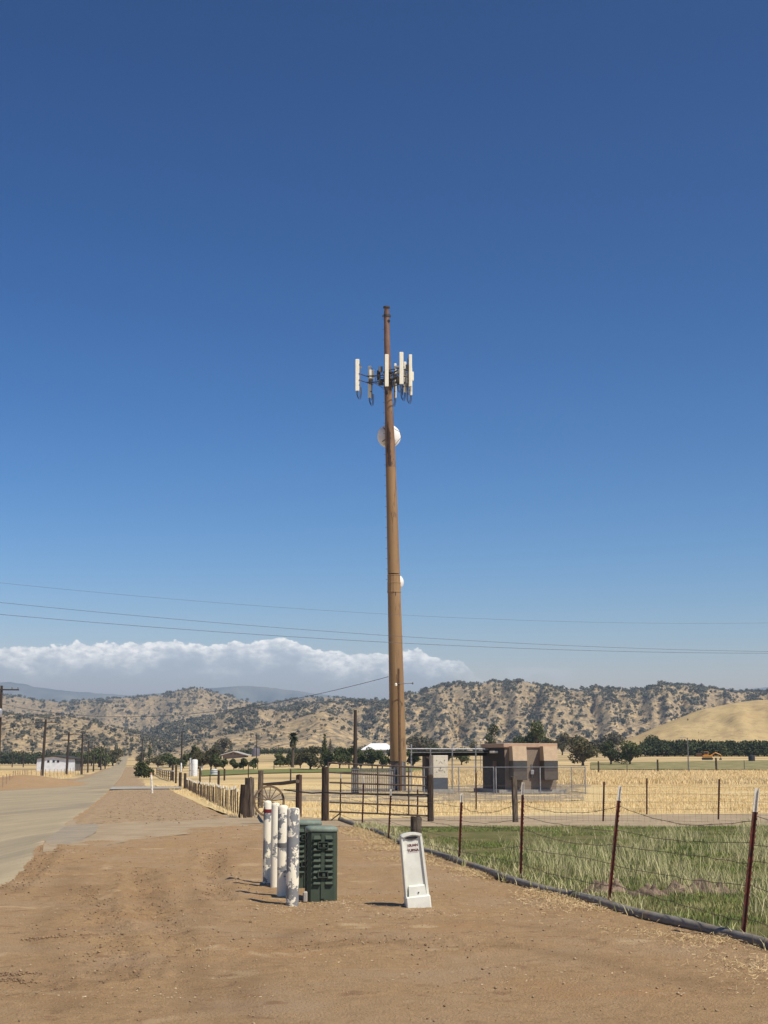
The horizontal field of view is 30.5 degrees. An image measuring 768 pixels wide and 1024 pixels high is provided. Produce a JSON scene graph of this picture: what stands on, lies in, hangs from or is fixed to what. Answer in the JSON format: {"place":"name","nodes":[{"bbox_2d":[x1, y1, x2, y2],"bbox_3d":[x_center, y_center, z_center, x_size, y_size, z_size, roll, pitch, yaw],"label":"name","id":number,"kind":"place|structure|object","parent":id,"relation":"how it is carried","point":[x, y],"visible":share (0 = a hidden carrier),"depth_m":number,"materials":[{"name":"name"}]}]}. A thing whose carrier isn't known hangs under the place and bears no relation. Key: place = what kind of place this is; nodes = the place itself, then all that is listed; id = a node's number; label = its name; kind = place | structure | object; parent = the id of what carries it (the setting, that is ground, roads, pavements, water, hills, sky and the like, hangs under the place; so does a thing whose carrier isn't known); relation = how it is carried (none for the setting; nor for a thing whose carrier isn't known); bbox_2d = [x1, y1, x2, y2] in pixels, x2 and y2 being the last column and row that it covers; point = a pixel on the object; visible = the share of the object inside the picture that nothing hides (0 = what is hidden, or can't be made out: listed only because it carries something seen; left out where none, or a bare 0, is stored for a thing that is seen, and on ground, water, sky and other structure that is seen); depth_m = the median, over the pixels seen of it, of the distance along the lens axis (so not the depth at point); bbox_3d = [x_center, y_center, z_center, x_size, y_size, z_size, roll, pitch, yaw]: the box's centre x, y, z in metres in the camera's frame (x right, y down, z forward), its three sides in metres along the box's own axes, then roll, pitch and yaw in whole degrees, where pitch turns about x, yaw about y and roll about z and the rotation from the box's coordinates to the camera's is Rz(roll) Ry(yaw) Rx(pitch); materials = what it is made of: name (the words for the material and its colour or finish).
{"place":"outdoors","nodes":[
{"label":"outdoors","id":0,"kind":"place"},
{"bbox_2d":[0,775,88,789],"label":"dirt mound","id":1,"kind":"object","parent":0,"point":[15,782],"visible":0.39,"depth_m":132.28,"materials":[{"name":"beige soil"}]},
{"bbox_2d":[0,757,127,885],"bbox_3d":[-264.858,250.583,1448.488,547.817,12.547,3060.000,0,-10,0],"label":"road","id":2,"kind":"structure","parent":0,"point":[31,820],"depth_m":48.25,"materials":[{"name":"grey asphalt"}]},
{"bbox_2d":[45,824,98,845],"bbox_3d":[-7.005,7.239,31.793,0.989,0.109,11.308,2,-10,-10],"label":"driveway apron","id":3,"kind":"object","parent":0,"point":[65,835],"visible":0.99,"depth_m":30.75,"materials":[{"name":"grey concrete"}]},
{"bbox_2d":[1,714,171,757],"bbox_3d":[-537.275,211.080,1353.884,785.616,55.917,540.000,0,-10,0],"label":"hill","id":4,"kind":"structure","parent":0,"point":[50,739],"depth_m":1207.20,"materials":[{"name":"beige soil"}]},
{"bbox_2d":[109,767,145,789],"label":"verge","id":5,"kind":"structure","parent":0,"point":[128,778],"depth_m":191.49,"materials":[{"name":"beige soil"}]},
{"bbox_2d":[133,761,154,777],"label":"bush","id":6,"kind":"object","parent":5,"relation":"on","point":[143,769],"visible":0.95,"depth_m":242.72,"materials":[{"name":"green plant"}]},
{"bbox_2d":[110,787,181,788],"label":"culvert path","id":7,"kind":"structure","parent":0,"point":[144,788],"depth_m":116.57,"materials":[{"name":"concrete"}]},
{"bbox_2d":[75,789,222,824],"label":"verge","id":8,"kind":"structure","parent":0,"point":[97,814],"depth_m":52.52,"materials":[{"name":"brown soil"}]},
{"bbox_2d":[105,791,232,823],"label":"dirt clods","id":9,"kind":"object","parent":8,"relation":"on","point":[158,809],"visible":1,"depth_m":50.23,"materials":[{"name":"brown soil"}]},
{"bbox_2d":[2,688,340,733],"bbox_3d":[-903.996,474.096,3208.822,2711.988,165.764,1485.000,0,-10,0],"label":"hill","id":10,"kind":"structure","parent":0,"point":[110,711],"depth_m":3043.76,"materials":[{"name":"beige soil"}]},
{"bbox_2d":[1,678,767,755],"bbox_3d":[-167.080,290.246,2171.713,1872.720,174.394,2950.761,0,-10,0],"label":"oak scrub","id":11,"kind":"object","parent":10,"relation":"on","point":[696,688],"visible":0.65,"depth_m":1851.67,"materials":[{"name":"green plant"}]},
{"bbox_2d":[43,814,341,851],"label":"driveway","id":12,"kind":"structure","parent":0,"point":[119,832],"depth_m":34.73,"materials":[{"name":"brown soil"}]},
{"bbox_2d":[238,784,249,817],"bbox_3d":[-4.251,8.848,42.683,0.333,1.208,0.303,0,-10,0],"label":"wooden post","id":13,"kind":"object","parent":12,"relation":"on","point":[243,801],"visible":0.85,"depth_m":42.60,"materials":[{"name":"brown wood"}]},
{"bbox_2d":[245,777,253,816],"bbox_3d":[-4.109,8.826,43.132,0.298,1.415,0.288,-4,-11,24],"label":"wooden post","id":14,"kind":"object","parent":12,"relation":"on","point":[250,780],"visible":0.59,"depth_m":43.04,"materials":[{"name":"brown wood"}]},
{"bbox_2d":[253,785,284,815],"bbox_3d":[-3.032,7.631,37.140,0.826,0.826,0.180,1,-14,-8],"label":"wagon wheel","id":15,"kind":"object","parent":12,"relation":"on","point":[267,798],"visible":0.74,"depth_m":37.15,"materials":[{"name":"brown wood"}]},
{"bbox_2d":[295,774,301,816],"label":"wooden post","id":16,"kind":"object","parent":12,"relation":"on","point":[298,794],"visible":0.72,"depth_m":43.53,"materials":[{"name":"red wood"}]},
{"bbox_2d":[321,767,328,820],"bbox_3d":[-1.671,8.081,39.911,0.205,1.696,0.201,-8,-13,37],"label":"wooden post","id":17,"kind":"object","parent":12,"relation":"on","point":[324,808],"visible":0.77,"depth_m":39.83,"materials":[{"name":"brown wood"}]},
{"bbox_2d":[327,762,429,820],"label":"pipe gate","id":18,"kind":"structure","parent":17,"relation":"attached to","point":[377,784],"depth_m":39.73,"materials":[{"name":"brown metal"}]},
{"bbox_2d":[219,751,251,758],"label":"house","id":19,"kind":"structure","parent":0,"point":[233,754],"depth_m":512.39,"materials":[{"name":"brown wood"}]},
{"bbox_2d":[167,712,371,756],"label":"hill","id":20,"kind":"structure","parent":0,"point":[338,736],"depth_m":1194.31,"materials":[{"name":"beige soil"}]},
{"bbox_2d":[201,768,421,775],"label":"green field","id":21,"kind":"structure","parent":0,"point":[227,772],"depth_m":298.09,"materials":[{"name":"green plant"}]},
{"bbox_2d":[364,747,378,768],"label":"tree","id":22,"kind":"object","parent":21,"relation":"on","point":[372,753],"visible":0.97,"depth_m":312.66,"materials":[{"name":"green plant"}]},
{"bbox_2d":[0,614,689,652],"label":"overhead cable","id":23,"kind":"object","parent":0,"point":[339,639],"visible":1,"depth_m":87.97,"materials":[{"name":"black rubber"}]},
{"bbox_2d":[0,789,767,1023],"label":"dirt yard","id":24,"kind":"structure","parent":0,"point":[583,994],"depth_m":11.81,"materials":[{"name":"brown soil"}]},
{"bbox_2d":[0,847,511,983],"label":"loose clods","id":25,"kind":"object","parent":24,"relation":"on","point":[18,979],"visible":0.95,"depth_m":12.85,"materials":[{"name":"brown soil"}]},
{"bbox_2d":[263,800,271,882],"bbox_3d":[-1.531,4.393,18.437,0.110,1.208,0.110,0,-10,0],"label":"bollard","id":26,"kind":"object","parent":24,"relation":"on","point":[267,843],"visible":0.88,"depth_m":18.41,"materials":[{"name":"white paint"}]},
{"bbox_2d":[270,803,279,887],"bbox_3d":[-1.387,4.313,17.939,0.108,1.193,0.108,0,-10,0],"label":"bollard","id":27,"kind":"object","parent":24,"relation":"on","point":[274,831],"visible":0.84,"depth_m":17.91,"materials":[{"name":"beige paint"}]},
{"bbox_2d":[277,805,287,895],"bbox_3d":[-1.211,4.106,16.785,0.128,1.203,0.128,0,-10,0],"label":"bollard","id":28,"kind":"object","parent":24,"relation":"on","point":[281,850],"visible":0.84,"depth_m":16.75,"materials":[{"name":"white paint"}]},
{"bbox_2d":[286,807,299,905],"bbox_3d":[-1.024,3.928,15.785,0.142,1.208,0.142,0,-10,0],"label":"bollard","id":29,"kind":"object","parent":24,"relation":"on","point":[292,870],"visible":0.9,"depth_m":15.74,"materials":[{"name":"white paint"}]},
{"bbox_2d":[299,819,321,887],"bbox_3d":[-0.994,4.396,17.948,0.406,0.932,0.392,1,-10,-4],"label":"utility enclosure","id":30,"kind":"object","parent":24,"relation":"on","point":[303,823],"visible":0.17,"depth_m":17.81,"materials":[{"name":"green metal"}]},
{"bbox_2d":[305,825,337,901],"bbox_3d":[-0.729,4.115,16.343,0.371,0.932,0.392,2,-10,-9],"label":"utility enclosure","id":31,"kind":"object","parent":24,"relation":"on","point":[321,849],"visible":0.98,"depth_m":16.20,"materials":[{"name":"green metal"}]},
{"bbox_2d":[1,825,767,1023],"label":"pebbles","id":32,"kind":"object","parent":24,"relation":"on","point":[412,954],"visible":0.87,"depth_m":12.37,"materials":[{"name":"grey stone"}]},
{"bbox_2d":[5,835,767,998],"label":"leaf litter","id":33,"kind":"object","parent":24,"relation":"on","point":[302,904],"visible":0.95,"depth_m":14.74,"materials":[{"name":"brown plant"}]},
{"bbox_2d":[338,817,452,860],"bbox_3d":[-0.177,7.139,31.272,0.296,0.248,18.234,1,-10,-7],"label":"drain pipe","id":34,"kind":"object","parent":24,"relation":"on","point":[438,854],"visible":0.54,"depth_m":26.89,"materials":[{"name":"grey plastic"}]},
{"bbox_2d":[399,832,430,907],"bbox_3d":[0.335,3.956,15.529,0.272,0.830,0.200,-4,-11,-8],"label":"cable marker","id":35,"kind":"object","parent":24,"relation":"on","point":[415,885],"visible":1,"depth_m":15.49,"materials":[{"name":"plastic"}]},
{"bbox_2d":[411,816,421,833],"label":"wooden post","id":36,"kind":"object","parent":24,"relation":"on","point":[416,824],"visible":0.38,"depth_m":26.27,"materials":[{"name":"brown wood"}]},
{"bbox_2d":[450,856,596,903],"bbox_3d":[1.659,4.928,19.003,0.273,0.125,6.867,2,-10,-11],"label":"drain pipe","id":37,"kind":"object","parent":24,"relation":"on","point":[579,895],"visible":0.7,"depth_m":17.94,"materials":[{"name":"grey plastic"}]},
{"bbox_2d":[338,824,767,992],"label":"straw litter","id":38,"kind":"object","parent":24,"relation":"on","point":[368,834],"visible":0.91,"depth_m":16.20,"materials":[{"name":"beige plant"}]},
{"bbox_2d":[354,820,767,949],"bbox_3d":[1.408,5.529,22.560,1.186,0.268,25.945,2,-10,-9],"label":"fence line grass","id":39,"kind":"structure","parent":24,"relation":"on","point":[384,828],"depth_m":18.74,"materials":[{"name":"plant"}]},
{"bbox_2d":[594,896,767,948],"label":"drain pipe","id":40,"kind":"object","parent":24,"relation":"on","point":[689,924],"visible":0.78,"depth_m":13.52,"materials":[{"name":"grey plastic"}]},
{"bbox_2d":[0,752,767,827],"bbox_3d":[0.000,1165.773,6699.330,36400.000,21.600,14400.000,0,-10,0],"label":"ground","id":41,"kind":"structure","parent":0,"point":[308,778],"depth_m":327.39,"materials":[{"name":"beige plant"}]},
{"bbox_2d":[0,686,18,752],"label":"power pole","id":42,"kind":"object","parent":41,"relation":"on","point":[1,695],"visible":1,"depth_m":138.68,"materials":[{"name":"brown wood"}]},
{"bbox_2d":[3,677,385,716],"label":"overhead cable","id":43,"kind":"object","parent":42,"relation":"attached to","point":[206,712],"visible":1,"depth_m":111.75,"materials":[{"name":"black rubber"}]},
{"bbox_2d":[0,770,85,778],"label":"dry grass","id":44,"kind":"structure","parent":41,"relation":"on","point":[48,774],"depth_m":272.07,"materials":[{"name":"beige plant"}]},
{"bbox_2d":[35,719,56,775],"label":"power pole","id":45,"kind":"object","parent":41,"relation":"on","point":[43,748],"visible":0.98,"depth_m":239.53,"materials":[{"name":"brown wood"}]},
{"bbox_2d":[35,755,80,772],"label":"barn","id":46,"kind":"structure","parent":41,"relation":"on","point":[53,762],"depth_m":324.90,"materials":[{"name":"white paint"}]},
{"bbox_2d":[85,745,111,766],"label":"tree","id":47,"kind":"object","parent":41,"relation":"on","point":[97,758],"visible":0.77,"depth_m":505.97,"materials":[{"name":"green plant"}]},
{"bbox_2d":[106,747,124,765],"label":"tree","id":48,"kind":"object","parent":41,"relation":"on","point":[117,753],"visible":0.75,"depth_m":576.95,"materials":[{"name":"green plant"}]},
{"bbox_2d":[160,752,178,766],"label":"tree","id":49,"kind":"object","parent":41,"relation":"on","point":[169,759],"visible":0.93,"depth_m":412.68,"materials":[{"name":"green plant"}]},
{"bbox_2d":[191,749,208,768],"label":"tree","id":50,"kind":"object","parent":41,"relation":"on","point":[197,753],"visible":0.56,"depth_m":329.46,"materials":[{"name":"green plant"}]},
{"bbox_2d":[200,746,220,769],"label":"tree","id":51,"kind":"object","parent":41,"relation":"on","point":[207,755],"visible":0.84,"depth_m":324.41,"materials":[{"name":"green plant"}]},
{"bbox_2d":[186,778,238,813],"bbox_3d":[-11.106,16.680,84.965,0.129,1.787,85.386,2,-10,-9],"label":"stake fence","id":52,"kind":"object","parent":41,"relation":"on","point":[192,787],"visible":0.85,"depth_m":62.99,"materials":[{"name":"brown wood"}]},
{"bbox_2d":[209,753,222,768],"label":"tree","id":53,"kind":"object","parent":41,"relation":"on","point":[215,760],"visible":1,"depth_m":321.19,"materials":[{"name":"green plant"}]},
{"bbox_2d":[211,738,232,758],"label":"tree","id":54,"kind":"object","parent":41,"relation":"on","point":[221,745],"visible":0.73,"depth_m":551.55,"materials":[{"name":"green plant"}]},
{"bbox_2d":[287,732,298,767],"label":"palm tree","id":55,"kind":"object","parent":41,"relation":"on","point":[294,740],"visible":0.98,"depth_m":327.43,"materials":[{"name":"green plant"}]},
{"bbox_2d":[297,745,323,768],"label":"tree","id":56,"kind":"object","parent":41,"relation":"on","point":[309,757],"visible":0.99,"depth_m":306.07,"materials":[{"name":"green plant"}]},
{"bbox_2d":[320,750,336,766],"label":"tree","id":57,"kind":"object","parent":41,"relation":"on","point":[330,757],"visible":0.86,"depth_m":312.50,"materials":[{"name":"green plant"}]},
{"bbox_2d":[332,746,345,767],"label":"tree","id":58,"kind":"object","parent":41,"relation":"on","point":[338,752],"visible":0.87,"depth_m":319.77,"materials":[{"name":"green plant"}]},
{"bbox_2d":[342,746,352,767],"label":"tree","id":59,"kind":"object","parent":41,"relation":"on","point":[348,754],"visible":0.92,"depth_m":319.78,"materials":[{"name":"green plant"}]},
{"bbox_2d":[353,710,356,766],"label":"power pole","id":60,"kind":"object","parent":41,"relation":"on","point":[355,740],"visible":0.66,"depth_m":108.49,"materials":[{"name":"brown wood"}]},
{"bbox_2d":[361,743,389,754],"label":"warehouse","id":61,"kind":"structure","parent":41,"relation":"on","point":[384,747],"depth_m":555.88,"materials":[{"name":"white metal"}]},
{"bbox_2d":[374,749,389,768],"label":"tree","id":62,"kind":"object","parent":41,"relation":"on","point":[383,758],"visible":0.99,"depth_m":312.65,"materials":[{"name":"green plant"}]},
{"bbox_2d":[406,735,437,751],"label":"tree","id":63,"kind":"object","parent":41,"relation":"on","point":[419,742],"visible":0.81,"depth_m":550.06,"materials":[{"name":"green plant"}]},
{"bbox_2d":[458,793,462,856],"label":"fence post","id":64,"kind":"object","parent":41,"relation":"on","point":[460,821],"visible":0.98,"depth_m":22.24,"materials":[{"name":"red metal"}]},
{"bbox_2d":[485,724,499,743],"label":"tree","id":65,"kind":"object","parent":41,"relation":"on","point":[493,729],"visible":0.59,"depth_m":365.19,"materials":[{"name":"green plant"}]},
{"bbox_2d":[519,782,523,878],"bbox_3d":[1.851,4.397,18.968,0.100,1.482,0.042,0,-10,0],"label":"fence post","id":66,"kind":"object","parent":41,"relation":"on","point":[521,829],"visible":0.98,"depth_m":18.98,"materials":[{"name":"red metal"}]},
{"bbox_2d":[519,720,545,742],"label":"tree","id":67,"kind":"object","parent":41,"relation":"on","point":[535,733],"visible":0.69,"depth_m":364.28,"materials":[{"name":"green plant"}]},
{"bbox_2d":[555,732,570,754],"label":"tree","id":68,"kind":"object","parent":41,"relation":"on","point":[561,744],"visible":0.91,"depth_m":552.03,"materials":[{"name":"green plant"}]},
{"bbox_2d":[566,734,600,765],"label":"tree","id":69,"kind":"object","parent":41,"relation":"on","point":[584,751],"visible":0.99,"depth_m":341.90,"materials":[{"name":"green plant"}]},
{"bbox_2d":[412,769,767,784],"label":"dry grass","id":70,"kind":"structure","parent":41,"relation":"on","point":[619,777],"depth_m":208.48,"materials":[{"name":"beige plant"}]},
{"bbox_2d":[593,732,623,750],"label":"tree","id":71,"kind":"object","parent":41,"relation":"on","point":[612,737],"visible":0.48,"depth_m":551.41,"materials":[{"name":"green plant"}]},
{"bbox_2d":[600,739,621,763],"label":"tree","id":72,"kind":"object","parent":41,"relation":"on","point":[607,749],"visible":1,"depth_m":349.45,"materials":[{"name":"green plant"}]},
{"bbox_2d":[608,786,621,900],"bbox_3d":[2.617,3.879,16.048,0.224,1.494,0.043,0,-10,0],"label":"fence post","id":73,"kind":"object","parent":41,"relation":"on","point":[616,826],"visible":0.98,"depth_m":16.06,"materials":[{"name":"red metal"}]},
{"bbox_2d":[617,740,643,763],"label":"tree","id":74,"kind":"object","parent":41,"relation":"on","point":[629,752],"visible":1,"depth_m":349.17,"materials":[{"name":"green plant"}]},
{"bbox_2d":[741,788,759,931],"bbox_3d":[3.315,3.289,12.800,0.258,1.533,0.046,0,-10,0],"label":"fence post","id":75,"kind":"object","parent":41,"relation":"on","point":[749,862],"visible":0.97,"depth_m":12.81,"materials":[{"name":"red metal"}]},
{"bbox_2d":[341,781,767,933],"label":"wire fence","id":76,"kind":"object","parent":75,"relation":"attached to","point":[621,846],"visible":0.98,"depth_m":16.17,"materials":[{"name":"grey metal"}]},
{"bbox_2d":[284,789,428,794],"bbox_3d":[-0.835,7.075,35.536,3.979,0.120,0.622,-4,-11,20],"label":"strung cable","id":77,"kind":"object","parent":76,"relation":"attached to","point":[354,793],"visible":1,"depth_m":35.30,"materials":[{"name":"black rubber"}]},
{"bbox_2d":[0,682,767,702],"bbox_3d":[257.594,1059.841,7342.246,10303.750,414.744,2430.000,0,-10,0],"label":"mountains","id":78,"kind":"structure","parent":0,"point":[252,694],"depth_m":7363.15,"materials":[{"name":"grey stone"}]},
{"bbox_2d":[0,602,767,651],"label":"overhead cable","id":79,"kind":"object","parent":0,"point":[370,634],"visible":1,"depth_m":89.71,"materials":[{"name":"black rubber"}]},
{"bbox_2d":[0,0,767,699],"label":"sky","id":80,"kind":"structure","parent":0,"point":[211,210],"materials":[{"name":"blue"}]},
{"bbox_2d":[254,784,590,803],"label":"compound gravel","id":81,"kind":"structure","parent":0,"point":[487,795],"depth_m":85.99,"materials":[{"name":"beige gravel"}]},
{"bbox_2d":[351,767,393,792],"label":"slat screen","id":82,"kind":"object","parent":81,"relation":"on","point":[354,778],"visible":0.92,"depth_m":101.05,"materials":[{"name":"metal"}]},
{"bbox_2d":[355,306,413,790],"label":"cell tower","id":83,"kind":"structure","parent":81,"relation":"on","point":[388,436],"depth_m":113.65,"materials":[{"name":"brown paint"}]},
{"bbox_2d":[395,669,412,790],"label":"service mast","id":84,"kind":"object","parent":81,"relation":"on","point":[399,746],"visible":0.96,"depth_m":110.01,"materials":[{"name":"brown wood"}]},
{"bbox_2d":[422,756,428,790],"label":"equipment cabinet","id":85,"kind":"object","parent":81,"relation":"on","point":[425,761],"visible":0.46,"depth_m":106.29,"materials":[{"name":"metal"}]},
{"bbox_2d":[423,755,453,791],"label":"equipment cabinet","id":86,"kind":"object","parent":81,"relation":"on","point":[438,760],"visible":0.84,"depth_m":104.99,"materials":[{"name":"metal"}]},
{"bbox_2d":[406,744,487,791],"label":"cable bridge","id":87,"kind":"structure","parent":81,"relation":"on","point":[452,753],"depth_m":105.85,"materials":[{"name":"metal"}]},
{"bbox_2d":[423,767,493,793],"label":"chain link fence","id":88,"kind":"object","parent":81,"relation":"on","point":[458,779],"visible":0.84,"depth_m":98.86,"materials":[{"name":"metal"}]},
{"bbox_2d":[474,743,566,792],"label":"equipment shelter","id":89,"kind":"object","parent":81,"relation":"on","point":[528,757],"visible":0.94,"depth_m":101.83,"materials":[{"name":"concrete"}]},
{"bbox_2d":[495,766,585,793],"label":"chain link fence","id":90,"kind":"object","parent":81,"relation":"on","point":[496,777],"visible":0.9,"depth_m":97.28,"materials":[{"name":"metal"}]},
{"bbox_2d":[151,681,767,751],"bbox_3d":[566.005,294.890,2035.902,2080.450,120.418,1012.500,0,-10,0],"label":"hill","id":91,"kind":"structure","parent":0,"point":[460,693],"depth_m":1798.50,"materials":[{"name":"beige soil"}]},
{"bbox_2d":[156,783,767,818],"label":"dry field","id":92,"kind":"structure","parent":0,"point":[591,789],"depth_m":65.30,"materials":[{"name":"beige plant"}]},
{"bbox_2d":[257,770,263,807],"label":"wooden post","id":93,"kind":"object","parent":92,"relation":"on","point":[260,777],"visible":0.69,"depth_m":56.31,"materials":[{"name":"brown wood"}]},
{"bbox_2d":[341,814,767,826],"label":"driveway","id":94,"kind":"structure","parent":0,"point":[689,819],"depth_m":40.09,"materials":[{"name":"beige soil"}]},
{"bbox_2d":[427,774,433,820],"bbox_3d":[1.303,8.115,39.513,0.176,1.483,0.174,4,-11,-20],"label":"wooden post","id":95,"kind":"object","parent":94,"relation":"on","point":[430,811],"visible":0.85,"depth_m":39.47,"materials":[{"name":"brown wood"}]},
{"bbox_2d":[511,776,517,821],"bbox_3d":[3.606,8.007,38.792,0.192,1.431,0.173,0,-10,0],"label":"wooden post","id":96,"kind":"object","parent":94,"relation":"on","point":[514,798],"visible":0.83,"depth_m":38.74,"materials":[{"name":"brown wood"}]},
{"bbox_2d":[437,786,767,822],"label":"fence","id":97,"kind":"object","parent":94,"relation":"on","point":[571,801],"visible":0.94,"depth_m":38.21,"materials":[{"name":"metal"}]},
{"bbox_2d":[380,817,767,937],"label":"pasture","id":98,"kind":"structure","parent":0,"point":[479,836],"depth_m":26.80,"materials":[{"name":"plant"}]},
{"bbox_2d":[584,878,628,892],"bbox_3d":[2.669,4.544,17.084,0.704,0.202,0.320,0,-10,0],"label":"earth mound","id":99,"kind":"object","parent":98,"relation":"on","point":[616,882],"visible":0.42,"depth_m":17.02,"materials":[{"name":"brown soil"}]},
{"bbox_2d":[627,883,669,896],"bbox_3d":[3.128,4.476,16.659,0.616,0.191,0.280,0,-10,0],"label":"earth mound","id":100,"kind":"object","parent":98,"relation":"on","point":[653,889],"visible":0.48,"depth_m":16.59,"materials":[{"name":"brown soil"}]},
{"bbox_2d":[663,878,736,893],"bbox_3d":[3.807,4.540,17.084,1.144,0.210,0.520,0,-10,0],"label":"earth mound","id":101,"kind":"object","parent":98,"relation":"on","point":[703,885],"visible":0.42,"depth_m":16.95,"materials":[{"name":"brown soil"}]},
{"bbox_2d":[591,760,767,769],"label":"green field","id":102,"kind":"structure","parent":0,"point":[754,765],"depth_m":339.71,"materials":[{"name":"plant"}]},
{"bbox_2d":[595,700,767,753],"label":"hill","id":103,"kind":"structure","parent":0,"point":[738,722],"depth_m":821.00,"materials":[{"name":"beige plant"}]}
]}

